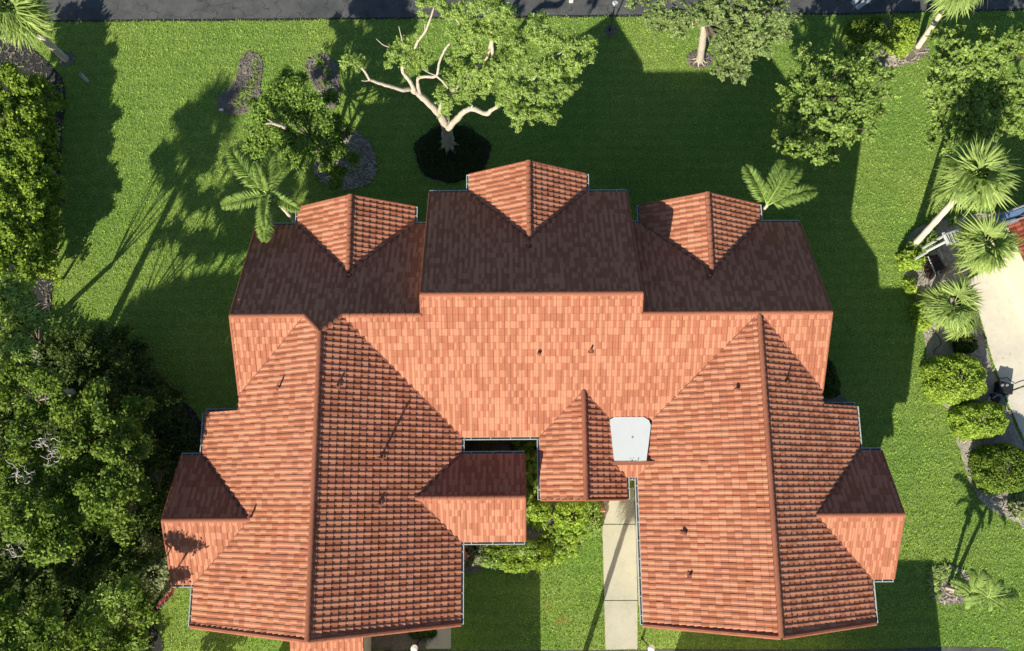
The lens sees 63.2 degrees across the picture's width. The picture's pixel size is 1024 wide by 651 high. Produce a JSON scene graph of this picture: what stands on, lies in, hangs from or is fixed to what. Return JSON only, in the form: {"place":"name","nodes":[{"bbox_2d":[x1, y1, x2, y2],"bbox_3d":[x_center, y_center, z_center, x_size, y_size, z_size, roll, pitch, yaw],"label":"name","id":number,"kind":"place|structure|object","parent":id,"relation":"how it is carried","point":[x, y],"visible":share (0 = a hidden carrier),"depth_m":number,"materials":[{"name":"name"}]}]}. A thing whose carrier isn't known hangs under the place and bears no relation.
{"place":"outdoors","nodes":[
{"label":"outdoors","id":0,"kind":"place"},
{"bbox_2d":[384,650,645,650],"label":"driveway apron","id":1,"kind":"object","parent":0,"point":[522,650],"visible":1,"depth_m":46.31,"materials":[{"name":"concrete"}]},
{"bbox_2d":[7,0,1023,19],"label":"road","id":2,"kind":"structure","parent":0,"point":[151,9],"depth_m":54.19,"materials":[{"name":"grey asphalt"}]},
{"bbox_2d":[46,8,1023,21],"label":"road edge","id":3,"kind":"object","parent":2,"relation":"on","point":[399,18],"visible":0.73,"depth_m":54.04,"materials":[{"name":"concrete"}]},
{"bbox_2d":[23,8,1023,650],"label":"ground","id":4,"kind":"structure","parent":0,"point":[921,488],"depth_m":51.73,"materials":[{"name":"green plant"}]},
{"bbox_2d":[58,52,74,65],"bbox_3d":[-28.577,-17.087,53.357,1.094,0.050,0.997,0,78,0],"label":"mulch bed","id":5,"kind":"object","parent":4,"relation":"on","point":[70,62],"visible":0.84,"depth_m":53.30,"materials":[{"name":"wood"}]},
{"bbox_2d":[0,0,68,62],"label":"palm tree","id":6,"kind":"object","parent":5,"relation":"on","point":[21,20],"visible":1,"depth_m":48.23,"materials":[{"name":"green plant"}]},
{"bbox_2d":[0,34,201,650],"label":"mulch bed","id":7,"kind":"object","parent":4,"relation":"on","point":[45,69],"visible":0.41,"depth_m":50.24,"materials":[{"name":"brown wood"}]},
{"bbox_2d":[0,269,59,368],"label":"tree","id":8,"kind":"object","parent":7,"relation":"on","point":[23,305],"visible":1,"depth_m":42.80,"materials":[{"name":"green plant"}]},
{"bbox_2d":[0,61,69,286],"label":"hedge","id":9,"kind":"object","parent":7,"relation":"on","point":[31,156],"visible":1,"depth_m":48.74,"materials":[{"name":"green plant"}]},
{"bbox_2d":[0,586,77,650],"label":"tree","id":10,"kind":"object","parent":7,"relation":"on","point":[42,630],"visible":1,"depth_m":37.35,"materials":[{"name":"green plant"}]},
{"bbox_2d":[2,388,78,403],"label":"palm tree","id":11,"kind":"object","parent":7,"relation":"on","point":[71,390],"visible":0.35,"depth_m":46.12,"materials":[{"name":"green plant"}]},
{"bbox_2d":[0,350,84,445],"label":"tree","id":12,"kind":"object","parent":7,"relation":"on","point":[58,406],"visible":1,"depth_m":40.43,"materials":[{"name":"green plant"}]},
{"bbox_2d":[0,432,84,504],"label":"tree","id":13,"kind":"object","parent":7,"relation":"on","point":[9,474],"visible":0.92,"depth_m":39.88,"materials":[{"name":"green plant"}]},
{"bbox_2d":[0,487,85,567],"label":"tree","id":14,"kind":"object","parent":7,"relation":"on","point":[51,534],"visible":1,"depth_m":38.05,"materials":[{"name":"green plant"}]},
{"bbox_2d":[0,531,158,618],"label":"tree","id":15,"kind":"object","parent":7,"relation":"on","point":[79,578],"visible":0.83,"depth_m":43.77,"materials":[{"name":"green plant"}]},
{"bbox_2d":[0,298,199,650],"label":"undergrowth","id":16,"kind":"object","parent":7,"relation":"on","point":[162,442],"visible":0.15,"depth_m":47.84,"materials":[{"name":"green plant"}]},
{"bbox_2d":[53,469,156,550],"bbox_3d":[-19.565,9.062,43.085,4.698,9.986,3.431,22,79,4],"label":"tree","id":17,"kind":"object","parent":7,"relation":"on","point":[98,513],"visible":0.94,"depth_m":39.20,"materials":[{"name":"green plant"}]},
{"bbox_2d":[54,376,157,501],"bbox_3d":[-19.704,6.139,43.575,4.768,10.196,6.040,0,78,0],"label":"tree","id":18,"kind":"object","parent":7,"relation":"on","point":[119,444],"visible":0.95,"depth_m":39.53,"materials":[{"name":"green plant"}]},
{"bbox_2d":[74,571,139,632],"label":"tree","id":19,"kind":"object","parent":7,"relation":"on","point":[113,595],"visible":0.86,"depth_m":40.10,"materials":[{"name":"green plant"}]},
{"bbox_2d":[62,574,158,650],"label":"tree","id":20,"kind":"object","parent":7,"relation":"on","point":[138,598],"visible":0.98,"depth_m":38.93,"materials":[{"name":"green plant"}]},
{"bbox_2d":[43,320,186,418],"bbox_3d":[-21.378,2.468,45.992,7.931,6.974,4.475,42,81,8],"label":"tree","id":21,"kind":"object","parent":7,"relation":"on","point":[96,345],"visible":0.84,"depth_m":44.13,"materials":[{"name":"green plant"}]},
{"bbox_2d":[124,404,172,536],"bbox_3d":[-19.353,7.740,45.427,3.176,6.028,7.266,-12,79,-3],"label":"tree","id":22,"kind":"object","parent":7,"relation":"on","point":[147,516],"visible":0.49,"depth_m":43.85,"materials":[{"name":"green plant"}]},
{"bbox_2d":[138,532,171,602],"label":"tree","id":23,"kind":"object","parent":7,"relation":"on","point":[159,579],"visible":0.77,"depth_m":45.20,"materials":[{"name":"green plant"}]},
{"bbox_2d":[216,51,263,115],"bbox_3d":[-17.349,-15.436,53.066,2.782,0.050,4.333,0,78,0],"label":"mulch bed","id":24,"kind":"object","parent":4,"relation":"on","point":[230,93],"visible":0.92,"depth_m":52.98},
{"bbox_2d":[220,145,300,242],"bbox_3d":[-13.441,-6.398,47.299,4.489,7.880,5.310,0,78,0],"label":"palm tree","id":25,"kind":"object","parent":4,"relation":"on","point":[256,182],"visible":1,"depth_m":44.21,"materials":[{"name":"green plant"}]},
{"bbox_2d":[304,53,339,108],"bbox_3d":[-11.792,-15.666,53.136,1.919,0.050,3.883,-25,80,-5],"label":"mulch bed","id":26,"kind":"object","parent":4,"relation":"on","point":[332,64],"visible":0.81,"depth_m":53.17,"materials":[{"name":"wood"}]},
{"bbox_2d":[313,127,376,189],"bbox_3d":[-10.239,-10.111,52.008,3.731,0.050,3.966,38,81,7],"label":"mulch bed","id":27,"kind":"object","parent":4,"relation":"on","point":[363,169],"visible":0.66,"depth_m":51.95,"materials":[{"name":"wood"}]},
{"bbox_2d":[239,63,361,192],"bbox_3d":[-12.063,-11.595,49.007,7.046,6.721,6.249,16,79,3],"label":"tree","id":28,"kind":"object","parent":27,"relation":"on","point":[330,129],"visible":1,"depth_m":47.39,"materials":[{"name":"green plant"}]},
{"bbox_2d":[371,631,432,650],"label":"mulch bed","id":29,"kind":"object","parent":4,"relation":"on","point":[398,638],"visible":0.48,"depth_m":46.34,"materials":[{"name":"wood"}]},
{"bbox_2d":[408,629,437,638],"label":"clipped shrub","id":30,"kind":"object","parent":29,"relation":"on","point":[426,634],"visible":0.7,"depth_m":46.07,"materials":[{"name":"green plant"}]},
{"bbox_2d":[426,628,450,648],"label":"walkway","id":31,"kind":"structure","parent":4,"relation":"on","point":[441,639],"depth_m":46.35,"materials":[{"name":"concrete"}]},
{"bbox_2d":[413,124,491,183],"bbox_3d":[-3.736,-10.820,52.180,4.912,0.050,4.025,0,78,0],"label":"mulch bed","id":32,"kind":"object","parent":4,"relation":"on","point":[435,177],"visible":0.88,"depth_m":52.11,"materials":[{"name":"brown wood"}]},
{"bbox_2d":[412,123,491,183],"bbox_3d":[-3.752,-10.794,51.997,5.060,0.404,4.033,0,78,0],"label":"ground cover","id":33,"kind":"object","parent":32,"relation":"on","point":[448,159],"visible":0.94,"depth_m":51.95,"materials":[{"name":"green plant"}]},
{"bbox_2d":[339,0,598,154],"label":"tree","id":34,"kind":"object","parent":32,"relation":"on","point":[542,35],"visible":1,"depth_m":43.56,"materials":[{"name":"green plant"}]},
{"bbox_2d":[161,160,905,650],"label":"house","id":35,"kind":"structure","parent":4,"relation":"on","point":[335,486],"depth_m":41.45,"materials":[{"name":"tile"}]},
{"bbox_2d":[464,440,607,573],"bbox_3d":[1.150,9.983,47.952,10.108,0.050,8.420,0,78,0],"label":"mulch bed","id":36,"kind":"object","parent":4,"relation":"on","point":[484,448],"visible":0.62,"depth_m":47.79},
{"bbox_2d":[461,545,490,565],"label":"bush","id":37,"kind":"object","parent":36,"relation":"on","point":[470,560],"visible":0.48,"depth_m":46.67,"materials":[{"name":"green plant"}]},
{"bbox_2d":[477,546,504,568],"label":"bush","id":38,"kind":"object","parent":36,"relation":"on","point":[497,562],"visible":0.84,"depth_m":46.70,"materials":[{"name":"green plant"}]},
{"bbox_2d":[484,545,518,555],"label":"bush","id":39,"kind":"object","parent":36,"relation":"on","point":[491,549],"visible":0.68,"depth_m":46.55,"materials":[{"name":"green plant"}]},
{"bbox_2d":[501,551,532,574],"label":"bush","id":40,"kind":"object","parent":36,"relation":"on","point":[517,567],"visible":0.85,"depth_m":46.69,"materials":[{"name":"green plant"}]},
{"bbox_2d":[510,440,534,451],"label":"strap leaf plant","id":41,"kind":"object","parent":36,"relation":"on","point":[518,447],"visible":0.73,"depth_m":48.19,"materials":[{"name":"green plant"}]},
{"bbox_2d":[516,539,538,557],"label":"bush","id":42,"kind":"object","parent":36,"relation":"on","point":[531,544],"visible":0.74,"depth_m":46.59,"materials":[{"name":"green plant"}]},
{"bbox_2d":[521,440,539,457],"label":"strap leaf plant","id":43,"kind":"object","parent":36,"relation":"on","point":[532,444],"visible":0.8,"depth_m":48.18,"materials":[{"name":"green plant"}]},
{"bbox_2d":[525,451,536,469],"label":"strap leaf plant","id":44,"kind":"object","parent":36,"relation":"on","point":[533,460],"visible":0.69,"depth_m":48.07,"materials":[{"name":"green plant"}]},
{"bbox_2d":[526,460,536,486],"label":"strap leaf plant","id":45,"kind":"object","parent":36,"relation":"on","point":[532,473],"visible":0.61,"depth_m":47.91,"materials":[{"name":"green plant"}]},
{"bbox_2d":[526,474,537,499],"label":"strap leaf plant","id":46,"kind":"object","parent":36,"relation":"on","point":[532,486],"visible":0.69,"depth_m":47.76,"materials":[{"name":"green plant"}]},
{"bbox_2d":[526,510,539,529],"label":"strap leaf plant","id":47,"kind":"object","parent":36,"relation":"on","point":[529,522],"visible":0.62,"depth_m":47.44,"materials":[{"name":"green plant"}]},
{"bbox_2d":[526,488,541,510],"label":"strap leaf plant","id":48,"kind":"object","parent":36,"relation":"on","point":[530,497],"visible":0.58,"depth_m":47.58,"materials":[{"name":"green plant"}]},
{"bbox_2d":[524,544,554,568],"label":"bush","id":49,"kind":"object","parent":36,"relation":"on","point":[548,559],"visible":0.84,"depth_m":46.78,"materials":[{"name":"green plant"}]},
{"bbox_2d":[529,501,552,521],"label":"bush","id":50,"kind":"object","parent":36,"relation":"on","point":[534,515],"visible":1,"depth_m":46.98,"materials":[{"name":"green plant"}]},
{"bbox_2d":[535,532,552,547],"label":"strap leaf plant","id":51,"kind":"object","parent":36,"relation":"on","point":[545,537],"visible":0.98,"depth_m":47.26,"materials":[{"name":"green plant"}]},
{"bbox_2d":[546,523,561,535],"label":"strap leaf plant","id":52,"kind":"object","parent":36,"relation":"on","point":[551,529],"visible":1,"depth_m":47.41,"materials":[{"name":"green plant"}]},
{"bbox_2d":[548,535,562,552],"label":"strap leaf plant","id":53,"kind":"object","parent":36,"relation":"on","point":[557,546],"visible":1,"depth_m":47.19,"materials":[{"name":"green plant"}]},
{"bbox_2d":[553,551,566,564],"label":"strap leaf plant","id":54,"kind":"object","parent":36,"relation":"on","point":[561,557],"visible":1,"depth_m":47.10,"materials":[{"name":"green plant"}]},
{"bbox_2d":[554,528,569,545],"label":"strap leaf plant","id":55,"kind":"object","parent":36,"relation":"on","point":[563,534],"visible":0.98,"depth_m":47.30,"materials":[{"name":"green plant"}]},
{"bbox_2d":[561,533,578,552],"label":"strap leaf plant","id":56,"kind":"object","parent":36,"relation":"on","point":[572,544],"visible":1,"depth_m":47.22,"materials":[{"name":"green plant"}]},
{"bbox_2d":[552,501,594,530],"bbox_3d":[3.552,10.794,47.267,2.544,1.170,1.731,0,78,0],"label":"bush","id":57,"kind":"object","parent":36,"relation":"on","point":[563,509],"visible":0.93,"depth_m":47.01,"materials":[{"name":"green plant"}]},
{"bbox_2d":[567,528,586,543],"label":"strap leaf plant","id":58,"kind":"object","parent":36,"relation":"on","point":[577,536],"visible":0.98,"depth_m":47.31,"materials":[{"name":"green plant"}]},
{"bbox_2d":[582,500,603,533],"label":"bush","id":59,"kind":"object","parent":36,"relation":"on","point":[596,525],"visible":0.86,"depth_m":46.97,"materials":[{"name":"green plant"}]},
{"bbox_2d":[686,51,713,68],"bbox_3d":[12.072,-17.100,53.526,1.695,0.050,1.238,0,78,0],"label":"mulch bed","id":60,"kind":"object","parent":4,"relation":"on","point":[704,63],"visible":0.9,"depth_m":53.49,"materials":[{"name":"wood"}]},
{"bbox_2d":[623,0,803,85],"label":"tree","id":61,"kind":"object","parent":60,"relation":"on","point":[745,52],"visible":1,"depth_m":47.29,"materials":[{"name":"green plant"}]},
{"bbox_2d":[741,159,817,213],"bbox_3d":[14.300,-6.917,47.517,4.207,7.920,2.563,0,78,0],"label":"palm tree","id":62,"kind":"object","parent":4,"relation":"on","point":[780,184],"visible":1,"depth_m":44.32,"materials":[{"name":"green plant"}]},
{"bbox_2d":[823,374,846,401],"bbox_3d":[18.306,4.001,49.244,2.523,0.050,3.847,-23,79,-5],"label":"mulch bed","id":63,"kind":"object","parent":4,"relation":"on","point":[841,398],"visible":0.1,"depth_m":49.15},
{"bbox_2d":[823,359,840,398],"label":"clipped shrub","id":64,"kind":"object","parent":63,"relation":"on","point":[832,386],"visible":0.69,"depth_m":48.33,"materials":[{"name":"green plant"}]},
{"bbox_2d":[770,40,900,171],"bbox_3d":[18.818,-12.744,49.313,7.573,6.862,7.404,0,78,0],"label":"tree","id":65,"kind":"object","parent":4,"relation":"on","point":[824,107],"visible":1,"depth_m":47.65,"materials":[{"name":"green plant"}]},
{"bbox_2d":[844,15,887,49],"bbox_3d":[22.834,-18.901,53.366,2.680,1.256,2.175,-10,79,-2],"label":"clipped shrub","id":66,"kind":"object","parent":4,"relation":"on","point":[860,35],"visible":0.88,"depth_m":53.05,"materials":[{"name":"green plant"}]},
{"bbox_2d":[863,20,928,67],"bbox_3d":[24.810,-18.193,53.802,4.169,0.050,3.345,0,78,0],"label":"mulch bed","id":67,"kind":"object","parent":4,"relation":"on","point":[909,56],"visible":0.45,"depth_m":53.62,"materials":[{"name":"wood"}]},
{"bbox_2d":[881,44,897,66],"bbox_3d":[24.362,-17.433,53.640,1.173,0.060,1.803,0,78,0],"label":"stepping pad","id":68,"kind":"object","parent":67,"relation":"on","point":[887,62],"visible":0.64,"depth_m":53.53,"materials":[{"name":"stone"}]},
{"bbox_2d":[883,15,919,58],"bbox_3d":[25.011,-18.639,53.226,2.040,1.482,2.790,23,79,4],"label":"clipped shrub","id":69,"kind":"object","parent":67,"relation":"on","point":[900,40],"visible":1,"depth_m":52.84,"materials":[{"name":"green plant"}]},
{"bbox_2d":[915,0,987,48],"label":"palm tree","id":70,"kind":"object","parent":67,"relation":"on","point":[953,6],"visible":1,"depth_m":47.40,"materials":[{"name":"green plant"}]},
{"bbox_2d":[927,564,969,604],"bbox_3d":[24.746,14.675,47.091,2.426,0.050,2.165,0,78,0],"label":"mulch bed","id":71,"kind":"object","parent":4,"relation":"on","point":[959,598],"visible":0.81,"depth_m":46.96,"materials":[{"name":"wood"}]},
{"bbox_2d":[924,563,940,577],"bbox_3d":[23.883,13.902,47.141,0.932,0.144,0.915,-13,79,-3],"label":"bromeliad","id":72,"kind":"object","parent":71,"relation":"on","point":[929,569],"visible":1,"depth_m":47.14,"materials":[{"name":"green plant"}]},
{"bbox_2d":[925,577,940,592],"bbox_3d":[23.731,14.679,46.972,1.002,0.159,1.044,17,79,3],"label":"bromeliad","id":73,"kind":"object","parent":71,"relation":"on","point":[934,583],"visible":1,"depth_m":46.97,"materials":[{"name":"green plant"}]},
{"bbox_2d":[926,586,943,600],"bbox_3d":[23.875,15.135,46.885,1.030,0.147,0.926,-10,79,-2],"label":"bromeliad","id":74,"kind":"object","parent":71,"relation":"on","point":[937,594],"visible":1,"depth_m":46.89,"materials":[{"name":"green plant"}]},
{"bbox_2d":[938,561,952,577],"bbox_3d":[24.542,13.917,47.137,1.030,0.147,0.926,41,81,8],"label":"bromeliad","id":75,"kind":"object","parent":71,"relation":"on","point":[944,566],"visible":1,"depth_m":47.15,"materials":[{"name":"green plant"}]},
{"bbox_2d":[945,568,990,610],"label":"palm tree","id":76,"kind":"object","parent":71,"relation":"on","point":[963,583],"visible":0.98,"depth_m":44.32,"materials":[{"name":"green plant"}]},
{"bbox_2d":[950,574,1019,610],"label":"palm tree","id":77,"kind":"object","parent":71,"relation":"on","point":[1000,592],"visible":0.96,"depth_m":44.28,"materials":[{"name":"green plant"}]},
{"bbox_2d":[903,211,1023,528],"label":"mulch bed","id":78,"kind":"object","parent":4,"relation":"on","point":[945,252],"visible":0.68,"depth_m":49.74,"materials":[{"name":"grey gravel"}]},
{"bbox_2d":[901,277,917,295],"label":"clipped shrub","id":79,"kind":"object","parent":78,"relation":"on","point":[912,288],"visible":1,"depth_m":50.14,"materials":[{"name":"green plant"}]},
{"bbox_2d":[894,249,926,271],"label":"clipped shrub","id":80,"kind":"object","parent":78,"relation":"on","point":[906,261],"visible":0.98,"depth_m":50.14,"materials":[{"name":"green plant"}]},
{"bbox_2d":[908,301,934,331],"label":"clipped shrub","id":81,"kind":"object","parent":78,"relation":"on","point":[919,322],"visible":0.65,"depth_m":49.57,"materials":[{"name":"green plant"}]},
{"bbox_2d":[902,230,941,258],"bbox_3d":[25.015,-4.981,50.655,2.524,1.083,1.382,-27,80,-6],"label":"clipped shrub","id":82,"kind":"object","parent":78,"relation":"on","point":[932,234],"visible":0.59,"depth_m":50.39,"materials":[{"name":"green plant"}]},
{"bbox_2d":[922,254,945,279],"bbox_3d":[25.477,-3.648,50.350,0.950,1.000,1.300,-26,80,-5],"label":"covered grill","id":83,"kind":"object","parent":78,"relation":"on","point":[937,263],"visible":0.82,"depth_m":50.00,"materials":[{"name":"fabric"}]},
{"bbox_2d":[916,271,983,332],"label":"palm tree","id":84,"kind":"object","parent":78,"relation":"on","point":[938,307],"visible":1,"depth_m":47.07,"materials":[{"name":"green plant"}]},
{"bbox_2d":[944,215,958,227],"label":"strap leaf plant","id":85,"kind":"object","parent":78,"relation":"on","point":[953,221],"visible":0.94,"depth_m":51.22,"materials":[{"name":"green plant"}]},
{"bbox_2d":[918,352,987,405],"bbox_3d":[25.957,3.060,48.569,3.701,1.886,3.172,0,78,0],"label":"clipped shrub","id":86,"kind":"object","parent":78,"relation":"on","point":[950,390],"visible":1,"depth_m":48.14,"materials":[{"name":"green plant"}]},
{"bbox_2d":[943,304,981,341],"bbox_3d":[25.881,-0.075,48.760,2.443,2.894,2.318,0,78,0],"label":"clipped shrub","id":87,"kind":"object","parent":78,"relation":"on","point":[961,333],"visible":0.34,"depth_m":47.77,"materials":[{"name":"green plant"}]},
{"bbox_2d":[950,333,978,353],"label":"clipped shrub","id":88,"kind":"object","parent":78,"relation":"on","point":[971,346],"visible":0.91,"depth_m":49.16,"materials":[{"name":"green plant"}]},
{"bbox_2d":[907,133,1023,248],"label":"palm tree","id":89,"kind":"object","parent":78,"relation":"on","point":[984,184],"visible":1,"depth_m":43.88,"materials":[{"name":"green plant"}]},
{"bbox_2d":[947,400,1009,440],"bbox_3d":[27.124,5.475,48.196,3.346,1.663,2.378,0,78,0],"label":"clipped shrub","id":90,"kind":"object","parent":78,"relation":"on","point":[963,412],"visible":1,"depth_m":47.81,"materials":[{"name":"green plant"}]},
{"bbox_2d":[943,209,1023,278],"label":"palm tree","id":91,"kind":"object","parent":78,"relation":"on","point":[982,256],"visible":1,"depth_m":45.10,"materials":[{"name":"green plant"}]},
{"bbox_2d":[967,442,1023,494],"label":"clipped shrub","id":92,"kind":"object","parent":78,"relation":"on","point":[985,456],"visible":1,"depth_m":47.27,"materials":[{"name":"green plant"}]},
{"bbox_2d":[987,381,1013,402],"bbox_3d":[28.730,4.046,48.941,0.962,0.690,1.733,33,80,6],"label":"pool pump","id":93,"kind":"object","parent":78,"relation":"on","point":[1003,388],"visible":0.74,"depth_m":48.82,"materials":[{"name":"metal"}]},
{"bbox_2d":[1007,497,1023,516],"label":"clipped shrub","id":94,"kind":"object","parent":78,"relation":"on","point":[1016,503],"visible":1,"depth_m":47.50,"materials":[{"name":"green plant"}]},
{"bbox_2d":[914,205,1023,323],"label":"neighbour house","id":95,"kind":"structure","parent":4,"relation":"on","point":[1012,275],"depth_m":48.82,"materials":[{"name":"white tile"}]},
{"bbox_2d":[920,23,1023,155],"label":"tree","id":96,"kind":"object","parent":4,"relation":"on","point":[956,99],"visible":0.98,"depth_m":48.01,"materials":[{"name":"green plant"}]},
{"bbox_2d":[967,268,1023,437],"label":"neighbour drive","id":97,"kind":"structure","parent":4,"relation":"on","point":[1003,324],"depth_m":49.98,"materials":[{"name":"beige concrete"}]},
{"bbox_2d":[602,487,637,648],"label":"sidewalk","id":98,"kind":"structure","parent":0,"point":[620,576],"depth_m":47.10,"materials":[{"name":"concrete"}]},
{"bbox_2d":[646,647,1006,650],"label":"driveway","id":99,"kind":"structure","parent":0,"point":[956,649],"depth_m":46.39,"materials":[{"name":"concrete"}]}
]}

